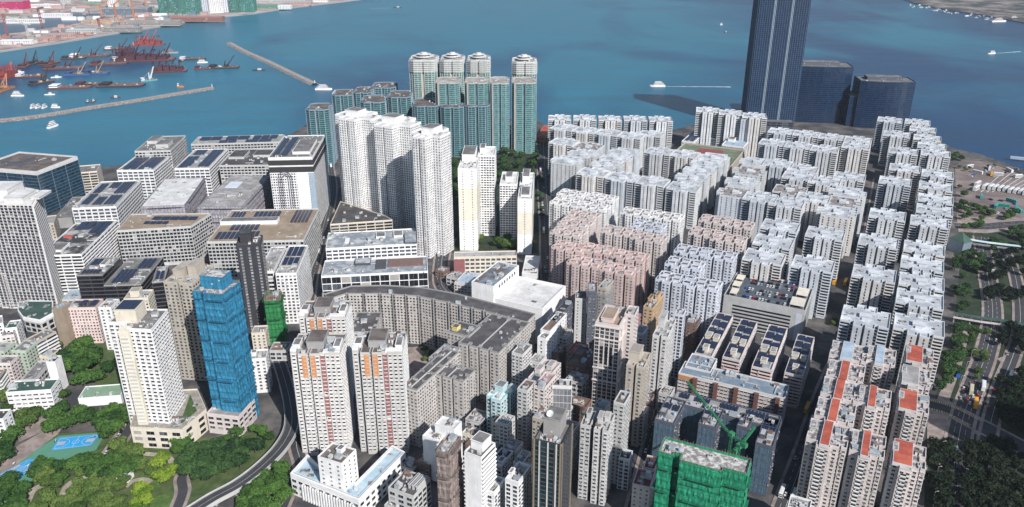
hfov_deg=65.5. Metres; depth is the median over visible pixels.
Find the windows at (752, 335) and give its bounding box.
[722,335,753,372]
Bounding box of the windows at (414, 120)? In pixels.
[370,120,420,228]
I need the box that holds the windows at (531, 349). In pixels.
[523,349,531,380]
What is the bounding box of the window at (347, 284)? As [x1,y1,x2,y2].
[342,283,350,287]
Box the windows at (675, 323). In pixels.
[654,323,675,399]
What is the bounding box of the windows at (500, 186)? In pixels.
[500,186,515,237]
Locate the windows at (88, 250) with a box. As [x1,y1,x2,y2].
[54,222,121,292]
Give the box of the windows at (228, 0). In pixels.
[228,0,253,11]
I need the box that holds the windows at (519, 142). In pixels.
[512,80,535,152]
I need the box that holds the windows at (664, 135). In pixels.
[642,135,665,164]
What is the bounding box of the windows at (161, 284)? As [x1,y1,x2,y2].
[153,269,169,315]
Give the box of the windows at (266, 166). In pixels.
[220,166,268,181]
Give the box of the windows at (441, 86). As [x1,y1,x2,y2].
[435,80,459,104]
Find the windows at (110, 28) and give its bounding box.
[100,28,139,31]
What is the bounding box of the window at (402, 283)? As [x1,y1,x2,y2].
[400,280,408,285]
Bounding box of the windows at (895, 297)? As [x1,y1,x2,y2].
[887,297,941,346]
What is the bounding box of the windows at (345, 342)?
[297,342,354,451]
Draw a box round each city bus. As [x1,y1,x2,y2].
[778,483,785,497]
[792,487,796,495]
[803,401,810,413]
[969,383,973,394]
[973,396,978,408]
[981,379,985,391]
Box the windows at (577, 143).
[548,143,577,171]
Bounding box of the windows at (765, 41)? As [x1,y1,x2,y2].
[741,0,810,125]
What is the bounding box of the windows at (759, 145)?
[757,145,782,159]
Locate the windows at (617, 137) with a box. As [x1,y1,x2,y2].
[616,137,643,165]
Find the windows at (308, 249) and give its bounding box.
[297,249,312,305]
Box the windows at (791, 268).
[789,268,832,314]
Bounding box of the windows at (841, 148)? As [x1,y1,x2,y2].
[838,148,868,174]
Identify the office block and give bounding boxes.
[0,152,85,214]
[76,257,121,300]
[80,164,103,193]
[104,257,164,301]
[152,266,170,322]
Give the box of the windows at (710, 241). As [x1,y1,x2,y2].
[710,241,746,270]
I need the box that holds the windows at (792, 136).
[792,136,816,144]
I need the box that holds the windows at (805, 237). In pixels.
[802,237,841,279]
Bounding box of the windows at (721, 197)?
[717,197,741,218]
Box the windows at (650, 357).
[629,357,650,439]
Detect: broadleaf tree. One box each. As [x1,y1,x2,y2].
[0,388,7,402]
[0,403,13,409]
[0,424,24,441]
[0,434,15,441]
[0,440,12,444]
[0,443,15,461]
[0,470,20,479]
[0,473,17,489]
[0,488,11,502]
[4,498,27,506]
[6,491,27,504]
[11,479,31,493]
[13,407,27,416]
[13,412,24,417]
[13,415,21,424]
[17,412,36,428]
[24,405,43,420]
[25,465,44,477]
[27,500,40,506]
[29,454,47,466]
[32,474,42,481]
[34,502,47,506]
[36,486,54,497]
[37,464,55,476]
[37,474,51,486]
[40,405,64,418]
[40,418,60,434]
[40,490,55,501]
[42,457,55,465]
[49,494,63,506]
[50,458,66,470]
[50,471,68,482]
[51,413,67,428]
[51,475,63,487]
[54,399,69,410]
[54,501,64,506]
[56,348,77,362]
[58,389,71,398]
[59,415,77,429]
[62,357,74,375]
[62,411,74,416]
[62,492,76,501]
[63,456,82,471]
[64,500,72,506]
[65,339,75,349]
[65,484,82,494]
[67,340,85,351]
[68,368,92,387]
[70,404,86,414]
[70,495,83,501]
[71,355,96,371]
[71,476,84,484]
[71,500,86,506]
[72,351,85,359]
[73,468,83,476]
[74,451,91,466]
[75,335,93,345]
[75,409,94,424]
[82,463,97,476]
[83,457,101,466]
[83,489,95,496]
[84,345,102,356]
[84,352,100,368]
[84,407,97,412]
[84,492,97,503]
[87,472,98,479]
[87,484,100,489]
[88,452,103,458]
[89,495,103,506]
[90,369,107,383]
[90,414,108,428]
[90,476,100,484]
[93,464,105,472]
[94,409,104,416]
[94,418,110,430]
[97,421,114,438]
[97,450,114,465]
[97,466,110,476]
[97,489,113,499]
[99,360,115,375]
[100,474,115,483]
[100,477,117,490]
[101,402,120,411]
[101,497,114,506]
[103,408,121,416]
[107,435,127,450]
[108,410,121,419]
[109,419,124,433]
[109,463,125,476]
[109,495,124,506]
[111,452,125,462]
[111,479,127,491]
[111,501,130,506]
[112,461,122,466]
[115,442,134,452]
[117,474,131,482]
[119,403,126,410]
[119,410,129,425]
[121,452,129,462]
[122,462,138,473]
[128,443,145,455]
[129,452,142,460]
[129,497,140,504]
[131,480,147,494]
[131,502,147,506]
[133,461,145,470]
[135,486,152,497]
[138,492,153,503]
[140,456,147,461]
[143,464,157,475]
[148,454,165,468]
[151,467,173,484]
[153,450,171,465]
[166,462,177,472]
[167,438,177,445]
[170,443,184,455]
[174,450,191,464]
[175,433,191,445]
[176,459,199,477]
[183,441,202,453]
[186,448,200,459]
[190,467,199,481]
[192,447,213,461]
[192,458,212,468]
[192,466,212,480]
[199,440,213,450]
[204,460,220,477]
[209,436,224,442]
[210,448,223,459]
[212,439,226,449]
[212,455,223,461]
[217,458,233,473]
[221,438,236,451]
[223,434,232,439]
[223,451,237,468]
[229,426,244,437]
[229,451,250,469]
[232,436,245,446]
[232,445,249,453]
[235,495,245,503]
[235,500,250,506]
[238,438,247,446]
[238,482,255,495]
[244,437,266,453]
[246,483,265,498]
[248,424,258,432]
[248,494,265,506]
[252,475,265,482]
[255,424,267,435]
[255,495,273,506]
[258,468,273,478]
[262,431,273,440]
[262,486,270,495]
[263,473,274,485]
[266,478,281,494]
[266,498,281,506]
[271,459,291,472]
[271,471,290,484]
[273,486,295,502]
[420,346,428,352]
[493,236,502,246]
[499,242,507,246]
[503,233,511,239]
[508,239,516,247]
[935,379,946,389]
[940,355,954,361]
[940,373,953,383]
[941,350,952,355]
[941,362,956,374]
[946,359,957,363]
[948,349,962,356]
[949,260,961,270]
[949,284,956,291]
[949,337,957,346]
[951,324,965,333]
[951,364,965,375]
[952,255,961,262]
[952,340,963,347]
[952,355,963,361]
[953,289,962,297]
[953,347,967,356]
[956,204,966,211]
[956,334,968,339]
[957,284,964,291]
[957,304,965,311]
[958,199,968,204]
[958,337,965,343]
[959,300,971,306]
[960,190,968,194]
[960,258,969,266]
[960,273,968,278]
[960,321,970,329]
[961,250,971,257]
[962,282,971,287]
[963,287,973,296]
[965,211,973,217]
[967,259,979,268]
[967,331,975,336]
[967,336,975,343]
[968,248,977,255]
[968,325,977,330]
[970,350,978,356]
[972,263,982,272]
[975,257,986,263]
[975,328,983,334]
[975,366,982,373]
[976,252,986,257]
[980,355,988,361]
[984,327,991,332]
[987,238,997,242]
[990,244,997,249]
[996,238,1004,242]
[1002,214,1010,220]
[1005,229,1013,234]
[1008,225,1018,230]
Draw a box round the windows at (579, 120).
[574,120,595,126]
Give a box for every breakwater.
[0,87,214,122]
[226,42,318,84]
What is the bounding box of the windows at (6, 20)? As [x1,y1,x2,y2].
[6,20,39,21]
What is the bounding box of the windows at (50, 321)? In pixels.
[20,317,55,331]
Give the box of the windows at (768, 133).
[767,133,791,140]
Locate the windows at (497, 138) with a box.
[490,80,508,152]
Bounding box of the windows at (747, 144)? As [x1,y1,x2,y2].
[722,144,747,157]
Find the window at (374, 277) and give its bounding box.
[371,275,379,281]
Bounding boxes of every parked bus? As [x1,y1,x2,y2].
[972,169,982,173]
[972,185,980,190]
[974,180,981,185]
[981,183,989,188]
[992,184,999,190]
[993,172,1003,175]
[997,185,1004,190]
[998,203,1009,207]
[1002,185,1009,191]
[1006,197,1017,202]
[1007,186,1014,192]
[1012,187,1019,193]
[1013,174,1022,177]
[1017,188,1023,194]
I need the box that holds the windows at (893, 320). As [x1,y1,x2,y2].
[890,320,942,385]
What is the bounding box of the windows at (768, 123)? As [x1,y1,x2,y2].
[766,122,792,128]
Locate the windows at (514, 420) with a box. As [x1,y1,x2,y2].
[508,420,514,439]
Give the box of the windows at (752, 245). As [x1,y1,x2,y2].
[752,245,793,278]
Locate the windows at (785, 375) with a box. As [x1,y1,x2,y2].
[784,375,803,404]
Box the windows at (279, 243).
[208,212,321,276]
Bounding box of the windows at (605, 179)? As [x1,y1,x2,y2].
[605,179,633,215]
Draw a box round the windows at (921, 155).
[918,155,949,182]
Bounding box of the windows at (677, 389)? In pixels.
[677,389,783,415]
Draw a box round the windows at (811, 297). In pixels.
[731,297,811,337]
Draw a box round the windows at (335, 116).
[335,116,379,211]
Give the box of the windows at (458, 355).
[418,355,458,444]
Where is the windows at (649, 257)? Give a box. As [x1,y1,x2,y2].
[637,257,649,303]
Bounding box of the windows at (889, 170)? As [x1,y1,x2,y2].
[888,170,918,204]
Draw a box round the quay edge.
[0,0,348,50]
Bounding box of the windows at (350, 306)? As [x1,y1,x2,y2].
[305,306,354,392]
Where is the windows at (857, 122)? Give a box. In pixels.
[852,76,914,127]
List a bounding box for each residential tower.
[305,103,337,165]
[332,89,354,141]
[353,86,374,106]
[360,95,387,114]
[371,82,397,94]
[387,90,413,116]
[409,52,439,99]
[412,98,440,126]
[435,77,461,104]
[439,52,465,100]
[440,100,463,156]
[463,99,490,149]
[464,77,488,104]
[466,52,490,98]
[490,76,509,153]
[511,77,536,152]
[512,54,536,80]
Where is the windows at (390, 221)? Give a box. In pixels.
[331,221,391,232]
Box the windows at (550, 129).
[550,129,570,140]
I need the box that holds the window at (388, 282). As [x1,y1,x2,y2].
[381,281,389,284]
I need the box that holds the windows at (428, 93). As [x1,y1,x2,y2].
[409,60,436,99]
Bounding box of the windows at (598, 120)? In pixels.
[598,120,620,129]
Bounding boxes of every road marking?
[929,399,981,425]
[981,172,1023,191]
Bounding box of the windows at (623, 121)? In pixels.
[623,121,646,130]
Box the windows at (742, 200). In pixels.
[740,200,766,233]
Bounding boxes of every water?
[0,0,1023,168]
[0,11,101,33]
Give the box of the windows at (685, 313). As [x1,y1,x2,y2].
[678,313,685,372]
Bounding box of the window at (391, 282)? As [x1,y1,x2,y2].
[390,281,398,284]
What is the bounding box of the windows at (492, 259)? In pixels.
[465,258,515,272]
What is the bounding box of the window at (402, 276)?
[399,274,408,279]
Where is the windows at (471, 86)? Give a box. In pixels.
[465,80,487,104]
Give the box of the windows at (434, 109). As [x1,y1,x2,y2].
[413,102,440,124]
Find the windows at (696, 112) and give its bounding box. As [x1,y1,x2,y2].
[694,112,718,144]
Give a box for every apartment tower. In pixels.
[0,181,63,308]
[0,273,13,308]
[108,300,184,424]
[124,287,156,308]
[163,258,214,380]
[236,228,269,330]
[290,329,355,455]
[298,297,355,398]
[335,107,381,211]
[352,328,409,453]
[370,113,420,228]
[411,123,453,258]
[458,145,480,250]
[463,430,496,506]
[478,143,496,235]
[486,380,516,440]
[499,172,518,239]
[517,169,533,254]
[517,378,535,452]
[532,405,572,506]
[533,371,556,415]
[573,291,586,342]
[577,407,595,499]
[585,282,596,348]
[590,410,614,505]
[591,304,626,412]
[596,278,613,319]
[611,390,630,483]
[620,305,638,389]
[625,343,650,446]
[648,310,675,409]
[671,308,685,379]
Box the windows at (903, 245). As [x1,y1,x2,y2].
[903,245,943,260]
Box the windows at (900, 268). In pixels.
[892,268,942,306]
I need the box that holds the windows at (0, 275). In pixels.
[0,275,12,307]
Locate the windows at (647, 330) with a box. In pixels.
[643,330,647,351]
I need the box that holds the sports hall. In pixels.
[78,384,124,405]
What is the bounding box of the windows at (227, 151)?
[175,151,227,196]
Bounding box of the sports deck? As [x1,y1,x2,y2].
[677,142,743,176]
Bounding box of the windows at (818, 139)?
[817,139,842,168]
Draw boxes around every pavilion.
[115,471,133,482]
[947,232,972,254]
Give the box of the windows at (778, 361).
[751,361,778,379]
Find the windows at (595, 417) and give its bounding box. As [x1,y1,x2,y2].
[588,417,595,486]
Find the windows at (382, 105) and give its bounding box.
[360,99,387,114]
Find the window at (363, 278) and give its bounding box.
[361,276,369,281]
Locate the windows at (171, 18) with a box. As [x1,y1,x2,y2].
[171,18,221,20]
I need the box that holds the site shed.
[61,289,80,302]
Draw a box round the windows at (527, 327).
[468,327,528,397]
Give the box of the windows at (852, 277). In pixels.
[847,277,893,312]
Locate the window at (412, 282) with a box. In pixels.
[409,280,418,285]
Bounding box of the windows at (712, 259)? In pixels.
[710,259,736,307]
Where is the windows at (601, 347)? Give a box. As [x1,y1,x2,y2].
[592,331,621,412]
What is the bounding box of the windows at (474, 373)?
[442,373,474,417]
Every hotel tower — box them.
[268,135,330,222]
[795,60,853,122]
[852,74,915,128]
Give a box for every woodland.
[452,147,538,202]
[925,435,965,506]
[954,433,1023,506]
[980,243,1023,301]
[994,370,1023,432]
[995,320,1023,354]
[1005,365,1023,414]
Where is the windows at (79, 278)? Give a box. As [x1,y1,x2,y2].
[77,260,121,300]
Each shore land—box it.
[0,0,357,52]
[905,0,1023,22]
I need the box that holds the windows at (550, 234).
[550,234,586,266]
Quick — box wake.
[665,86,721,86]
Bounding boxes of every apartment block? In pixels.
[0,409,14,437]
[52,302,75,346]
[68,299,105,342]
[98,298,119,349]
[251,349,272,392]
[505,461,531,506]
[511,342,531,387]
[528,359,560,380]
[537,327,556,359]
[540,311,566,344]
[547,300,572,328]
[548,114,570,142]
[548,137,579,173]
[549,124,578,141]
[549,196,582,239]
[549,225,586,277]
[550,155,582,196]
[550,240,588,284]
[552,379,572,419]
[556,188,589,200]
[557,217,593,242]
[565,209,600,243]
[565,254,605,312]
[567,148,598,167]
[571,126,600,142]
[573,114,595,126]
[573,142,603,160]
[575,167,610,193]
[577,201,611,229]
[582,242,617,259]
[586,192,618,225]
[590,159,623,172]
[594,128,623,154]
[597,286,613,317]
[598,115,621,130]
[598,260,640,307]
[599,224,636,249]
[600,153,632,172]
[604,171,640,217]
[608,147,640,174]
[610,248,649,306]
[616,131,646,167]
[619,206,654,227]
[622,115,646,132]
[629,230,667,289]
[630,219,666,234]
[633,175,670,211]
[636,325,647,351]
[637,130,665,166]
[638,305,642,325]
[642,146,675,178]
[642,291,663,352]
[647,116,672,148]
[649,210,684,260]
[654,270,697,319]
[664,181,701,228]
[664,256,705,277]
[669,149,700,181]
[673,243,712,260]
[674,171,709,215]
[680,275,722,341]
[682,164,716,208]
[687,226,725,246]
[690,158,723,200]
[694,106,719,144]
[697,152,729,187]
[698,214,733,229]
[698,247,737,308]
[709,232,747,273]
[714,186,753,219]
[715,109,742,146]
[719,217,754,249]
[724,175,760,192]
[731,165,766,192]
[734,117,754,155]
[739,157,772,170]
[739,191,778,240]
[740,247,786,281]
[741,112,766,157]
[752,233,794,279]
[757,138,786,159]
[759,218,800,262]
[762,158,794,194]
[766,196,804,241]
[767,127,794,140]
[772,184,807,197]
[781,170,814,187]
[782,141,812,164]
[786,163,818,176]
[788,254,835,318]
[791,130,820,144]
[795,191,830,240]
[796,418,850,506]
[802,225,845,280]
[807,144,839,176]
[807,175,841,194]
[813,396,856,486]
[814,204,856,258]
[817,133,844,170]
[820,376,861,449]
[824,195,861,244]
[825,340,868,375]
[826,359,865,383]
[828,186,866,233]
[833,171,865,191]
[836,304,890,346]
[837,142,870,174]
[837,428,886,506]
[843,135,871,170]
[846,263,896,312]
[852,233,898,270]
[853,384,891,435]
[863,345,896,389]
[865,207,905,261]
[872,116,902,150]
[873,175,911,211]
[877,130,910,167]
[878,438,927,506]
[883,388,928,467]
[884,146,917,175]
[886,287,943,347]
[887,163,920,207]
[887,312,944,389]
[887,364,931,435]
[890,271,943,318]
[891,254,943,310]
[895,344,933,390]
[896,239,944,278]
[903,118,930,132]
[906,214,947,245]
[908,125,935,148]
[911,134,940,148]
[912,180,952,214]
[914,192,953,213]
[914,203,952,248]
[915,168,953,197]
[916,141,945,165]
[917,148,950,187]
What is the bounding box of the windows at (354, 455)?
[344,455,356,490]
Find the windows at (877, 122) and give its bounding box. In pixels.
[873,122,901,147]
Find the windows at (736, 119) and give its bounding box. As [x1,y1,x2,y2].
[734,119,748,138]
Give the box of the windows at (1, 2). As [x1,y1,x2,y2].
[0,2,22,8]
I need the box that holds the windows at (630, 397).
[622,397,630,448]
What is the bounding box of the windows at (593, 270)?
[579,270,597,287]
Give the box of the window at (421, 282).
[419,279,427,285]
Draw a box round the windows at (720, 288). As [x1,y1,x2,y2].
[692,288,721,339]
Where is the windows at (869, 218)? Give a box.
[866,218,903,258]
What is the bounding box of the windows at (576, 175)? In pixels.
[576,175,603,193]
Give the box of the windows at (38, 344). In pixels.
[27,344,39,366]
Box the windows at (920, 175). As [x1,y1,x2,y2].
[920,175,952,183]
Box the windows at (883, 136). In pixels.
[878,136,908,163]
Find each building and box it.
[0,0,30,9]
[0,39,37,43]
[5,19,44,22]
[6,378,63,410]
[21,360,49,381]
[31,4,64,7]
[41,13,72,17]
[46,354,68,388]
[47,215,60,239]
[54,220,121,294]
[57,196,83,227]
[60,0,73,3]
[66,28,99,33]
[72,179,144,226]
[74,26,142,32]
[82,19,121,23]
[102,6,152,14]
[107,0,118,6]
[117,155,173,199]
[117,213,213,265]
[124,20,182,25]
[135,135,188,178]
[140,177,206,213]
[157,0,201,13]
[171,16,224,21]
[174,148,227,196]
[191,134,283,155]
[195,175,273,231]
[201,0,209,12]
[207,208,322,279]
[208,0,223,12]
[219,149,273,182]
[223,0,229,11]
[228,0,256,11]
[256,0,306,2]
[257,4,284,7]
[266,246,285,291]
[275,245,312,323]
[278,5,291,8]
[290,445,405,506]
[313,0,327,1]
[318,442,358,492]
[321,256,428,292]
[326,228,417,259]
[330,201,392,232]
[454,250,516,273]
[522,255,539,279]
[681,131,699,144]
[699,136,715,145]
[722,137,747,157]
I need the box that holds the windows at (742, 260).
[741,260,784,281]
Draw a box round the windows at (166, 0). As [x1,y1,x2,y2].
[158,0,200,10]
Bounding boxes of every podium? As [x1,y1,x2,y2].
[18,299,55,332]
[130,389,208,448]
[206,399,256,435]
[736,110,793,130]
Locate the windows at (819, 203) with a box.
[801,203,823,237]
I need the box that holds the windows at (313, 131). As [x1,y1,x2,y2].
[306,105,337,165]
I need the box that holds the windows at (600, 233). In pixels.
[600,233,628,249]
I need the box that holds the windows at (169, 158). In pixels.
[118,158,173,199]
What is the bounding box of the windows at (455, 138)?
[441,108,463,155]
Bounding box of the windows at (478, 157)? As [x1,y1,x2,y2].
[478,157,495,232]
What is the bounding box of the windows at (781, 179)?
[781,179,806,187]
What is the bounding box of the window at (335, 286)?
[332,284,341,289]
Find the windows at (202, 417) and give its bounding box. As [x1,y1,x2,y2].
[186,415,205,440]
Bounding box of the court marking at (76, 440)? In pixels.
[55,435,96,448]
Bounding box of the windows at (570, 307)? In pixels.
[566,307,571,327]
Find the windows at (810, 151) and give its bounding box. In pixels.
[808,151,838,176]
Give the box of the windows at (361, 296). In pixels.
[351,296,534,355]
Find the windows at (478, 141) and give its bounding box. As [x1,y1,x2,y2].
[464,102,489,149]
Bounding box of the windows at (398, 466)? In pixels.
[303,459,404,506]
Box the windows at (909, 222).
[907,222,946,244]
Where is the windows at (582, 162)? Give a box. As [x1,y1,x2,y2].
[552,162,582,193]
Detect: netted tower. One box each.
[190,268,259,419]
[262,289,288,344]
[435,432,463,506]
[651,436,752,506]
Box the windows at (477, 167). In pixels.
[462,167,480,249]
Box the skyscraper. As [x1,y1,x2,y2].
[741,0,811,128]
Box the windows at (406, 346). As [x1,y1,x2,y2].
[359,346,409,449]
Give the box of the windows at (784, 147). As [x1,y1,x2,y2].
[782,147,808,164]
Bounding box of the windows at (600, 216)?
[594,216,600,242]
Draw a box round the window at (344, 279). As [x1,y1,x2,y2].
[341,277,350,282]
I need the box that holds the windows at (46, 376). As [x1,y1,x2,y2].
[39,368,49,378]
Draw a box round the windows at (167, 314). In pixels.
[133,314,184,421]
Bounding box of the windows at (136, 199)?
[73,183,143,225]
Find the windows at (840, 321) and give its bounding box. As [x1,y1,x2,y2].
[837,321,887,346]
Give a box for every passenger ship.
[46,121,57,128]
[989,17,1005,21]
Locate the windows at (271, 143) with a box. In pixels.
[192,143,277,155]
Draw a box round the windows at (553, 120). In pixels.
[548,120,570,142]
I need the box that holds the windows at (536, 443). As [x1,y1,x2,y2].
[534,427,571,506]
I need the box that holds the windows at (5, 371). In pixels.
[0,371,8,387]
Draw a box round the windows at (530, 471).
[519,471,530,506]
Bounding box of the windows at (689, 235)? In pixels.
[688,235,709,246]
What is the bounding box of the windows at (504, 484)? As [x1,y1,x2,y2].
[495,484,504,506]
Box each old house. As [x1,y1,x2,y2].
[0,315,5,341]
[0,341,15,356]
[0,355,23,383]
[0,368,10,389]
[1,329,18,345]
[5,319,26,343]
[11,339,40,374]
[25,329,60,355]
[39,348,58,360]
[251,325,270,349]
[269,342,291,367]
[384,500,398,506]
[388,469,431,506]
[402,456,416,472]
[414,452,431,480]
[435,266,449,277]
[446,271,462,285]
[454,271,480,296]
[457,415,467,431]
[462,425,477,452]
[462,469,464,496]
[465,408,486,432]
[465,438,470,449]
[486,475,504,506]
[491,415,498,441]
[495,413,514,446]
[495,442,502,451]
[495,447,512,477]
[503,438,523,460]
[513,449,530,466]
[515,409,516,439]
[532,353,545,371]
[532,407,546,437]
[536,381,553,408]
[551,344,565,374]
[559,328,572,367]
[560,325,566,335]
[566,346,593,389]
[566,371,588,397]
[566,406,572,420]
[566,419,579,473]
[567,341,588,359]
[571,395,591,424]
[593,398,609,421]
[616,449,632,490]
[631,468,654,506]
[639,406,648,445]
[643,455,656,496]
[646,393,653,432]
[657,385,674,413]
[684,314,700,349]
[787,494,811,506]
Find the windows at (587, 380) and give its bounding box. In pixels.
[583,380,587,397]
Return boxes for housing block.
[651,396,686,456]
[671,390,780,468]
[696,406,723,450]
[733,412,752,457]
[748,415,781,496]
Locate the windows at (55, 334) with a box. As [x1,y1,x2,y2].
[39,334,59,353]
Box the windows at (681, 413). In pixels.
[673,413,683,439]
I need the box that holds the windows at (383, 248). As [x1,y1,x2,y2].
[327,246,416,259]
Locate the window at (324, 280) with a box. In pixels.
[322,278,330,283]
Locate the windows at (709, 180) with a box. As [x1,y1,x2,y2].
[679,180,709,213]
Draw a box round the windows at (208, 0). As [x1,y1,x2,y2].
[208,0,222,11]
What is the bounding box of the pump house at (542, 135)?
[536,125,547,141]
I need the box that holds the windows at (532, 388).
[527,388,532,449]
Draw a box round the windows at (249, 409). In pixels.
[240,404,255,427]
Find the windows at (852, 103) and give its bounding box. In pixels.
[843,95,856,125]
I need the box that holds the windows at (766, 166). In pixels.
[765,166,785,191]
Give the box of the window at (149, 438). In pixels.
[147,437,155,440]
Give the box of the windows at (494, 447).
[482,447,494,505]
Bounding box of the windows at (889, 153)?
[885,153,916,175]
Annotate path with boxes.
[25,484,51,502]
[59,475,100,494]
[126,477,152,486]
[143,452,173,462]
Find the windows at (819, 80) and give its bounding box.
[795,67,852,122]
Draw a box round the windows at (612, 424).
[596,424,613,501]
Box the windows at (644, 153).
[643,153,669,178]
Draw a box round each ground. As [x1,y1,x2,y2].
[0,119,1023,506]
[5,341,277,506]
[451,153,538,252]
[924,160,1023,506]
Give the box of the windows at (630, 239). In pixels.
[630,239,666,287]
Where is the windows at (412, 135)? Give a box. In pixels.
[412,135,453,256]
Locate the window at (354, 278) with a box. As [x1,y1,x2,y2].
[351,276,360,281]
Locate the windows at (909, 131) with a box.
[909,131,934,148]
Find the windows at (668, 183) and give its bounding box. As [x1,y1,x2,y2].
[634,183,668,210]
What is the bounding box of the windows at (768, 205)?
[767,205,802,238]
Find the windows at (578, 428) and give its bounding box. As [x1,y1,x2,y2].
[573,428,578,470]
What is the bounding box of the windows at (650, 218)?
[650,218,684,256]
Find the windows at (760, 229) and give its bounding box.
[760,229,799,260]
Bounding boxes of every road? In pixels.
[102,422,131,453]
[169,472,190,506]
[275,427,308,506]
[311,165,337,300]
[432,238,456,291]
[536,142,552,281]
[624,338,684,506]
[770,178,878,506]
[929,398,1023,452]
[932,236,1003,506]
[953,220,1023,229]
[972,245,1023,504]
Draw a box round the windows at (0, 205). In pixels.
[0,205,55,305]
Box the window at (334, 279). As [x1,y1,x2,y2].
[331,277,340,282]
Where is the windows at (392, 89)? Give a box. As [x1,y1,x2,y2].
[374,84,397,94]
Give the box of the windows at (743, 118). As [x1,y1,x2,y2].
[743,118,766,156]
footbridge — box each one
[952,312,1023,328]
[971,239,1023,250]
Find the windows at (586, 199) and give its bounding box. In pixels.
[586,199,618,225]
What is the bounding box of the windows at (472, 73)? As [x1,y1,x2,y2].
[467,61,489,98]
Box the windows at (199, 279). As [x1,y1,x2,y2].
[178,279,207,378]
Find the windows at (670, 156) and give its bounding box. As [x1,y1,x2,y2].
[669,156,692,181]
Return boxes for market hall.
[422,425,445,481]
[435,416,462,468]
[471,261,518,302]
[494,276,565,342]
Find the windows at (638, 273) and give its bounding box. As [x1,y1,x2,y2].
[613,273,639,306]
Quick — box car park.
[722,271,812,340]
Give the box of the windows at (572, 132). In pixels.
[572,132,593,141]
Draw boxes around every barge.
[0,62,17,79]
[0,73,14,91]
[13,73,45,77]
[16,52,31,67]
[27,50,42,64]
[27,68,54,85]
[38,50,60,65]
[42,55,82,69]
[46,83,92,89]
[60,47,85,59]
[63,62,90,75]
[68,44,110,57]
[74,81,100,85]
[83,60,109,74]
[88,60,127,65]
[95,81,145,87]
[103,38,132,49]
[110,44,134,59]
[111,43,175,62]
[131,29,164,45]
[139,67,157,81]
[147,60,187,73]
[178,56,205,60]
[194,65,212,69]
[207,55,239,68]
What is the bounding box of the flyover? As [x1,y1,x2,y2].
[186,345,298,506]
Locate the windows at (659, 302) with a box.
[650,302,662,352]
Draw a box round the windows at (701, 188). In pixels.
[665,188,701,226]
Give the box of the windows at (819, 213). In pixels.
[817,213,851,252]
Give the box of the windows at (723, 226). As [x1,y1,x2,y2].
[720,226,754,249]
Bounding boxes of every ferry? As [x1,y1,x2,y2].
[11,91,23,95]
[162,49,177,52]
[315,84,331,89]
[649,80,664,86]
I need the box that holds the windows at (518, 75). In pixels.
[512,62,535,77]
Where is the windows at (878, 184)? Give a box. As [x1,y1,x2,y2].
[874,184,909,211]
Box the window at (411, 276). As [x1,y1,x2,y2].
[409,273,417,279]
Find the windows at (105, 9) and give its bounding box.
[103,9,147,14]
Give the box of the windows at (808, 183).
[807,183,835,192]
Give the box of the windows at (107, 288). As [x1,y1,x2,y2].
[105,260,163,300]
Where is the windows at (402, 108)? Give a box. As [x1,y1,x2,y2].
[388,94,412,116]
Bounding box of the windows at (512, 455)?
[502,455,512,476]
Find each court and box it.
[0,459,34,478]
[52,434,99,449]
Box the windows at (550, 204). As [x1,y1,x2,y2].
[549,204,575,237]
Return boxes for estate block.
[322,285,535,355]
[353,312,382,339]
[407,348,458,446]
[428,344,460,364]
[436,362,475,419]
[447,321,479,346]
[458,313,529,402]
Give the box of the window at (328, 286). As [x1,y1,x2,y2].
[322,284,331,290]
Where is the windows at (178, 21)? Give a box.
[125,21,179,24]
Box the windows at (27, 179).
[0,160,85,214]
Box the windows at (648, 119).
[648,119,672,147]
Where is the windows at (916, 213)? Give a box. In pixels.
[916,213,951,245]
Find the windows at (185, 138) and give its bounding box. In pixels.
[135,138,188,177]
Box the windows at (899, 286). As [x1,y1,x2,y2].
[892,286,942,309]
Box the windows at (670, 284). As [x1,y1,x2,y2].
[668,284,685,316]
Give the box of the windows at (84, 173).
[82,173,97,192]
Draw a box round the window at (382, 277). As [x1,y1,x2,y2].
[380,275,388,280]
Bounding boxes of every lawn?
[76,476,95,496]
[138,473,159,487]
[150,494,171,506]
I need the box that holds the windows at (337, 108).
[332,95,353,140]
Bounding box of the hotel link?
[842,91,856,125]
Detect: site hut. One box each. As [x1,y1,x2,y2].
[8,10,24,12]
[34,36,61,40]
[47,33,79,37]
[51,5,65,8]
[61,16,77,19]
[71,8,85,11]
[135,13,149,15]
[152,13,167,15]
[291,2,311,5]
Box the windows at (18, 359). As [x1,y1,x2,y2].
[12,359,22,380]
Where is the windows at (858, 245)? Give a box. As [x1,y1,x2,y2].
[855,245,896,269]
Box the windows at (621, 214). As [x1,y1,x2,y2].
[620,214,647,227]
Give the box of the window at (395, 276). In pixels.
[390,274,398,280]
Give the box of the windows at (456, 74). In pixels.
[440,59,463,100]
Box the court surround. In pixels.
[0,433,102,502]
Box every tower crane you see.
[0,13,19,33]
[6,16,30,37]
[36,7,42,27]
[95,0,108,16]
[95,16,105,26]
[110,0,119,17]
[130,0,135,19]
[686,381,747,453]
[732,426,755,456]
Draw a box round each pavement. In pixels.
[0,427,60,473]
[17,418,46,441]
[408,346,438,377]
[927,411,977,447]
[937,328,969,403]
[955,160,1023,217]
[957,216,1023,232]
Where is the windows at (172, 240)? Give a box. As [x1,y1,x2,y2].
[118,216,213,261]
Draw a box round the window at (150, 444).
[149,443,156,446]
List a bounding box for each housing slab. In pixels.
[677,361,788,426]
[685,353,716,373]
[695,312,732,367]
[721,318,757,373]
[750,324,787,381]
[782,334,814,408]
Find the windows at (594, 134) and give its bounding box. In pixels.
[594,134,615,154]
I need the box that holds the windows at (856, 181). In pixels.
[843,181,863,188]
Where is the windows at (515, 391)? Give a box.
[502,391,515,414]

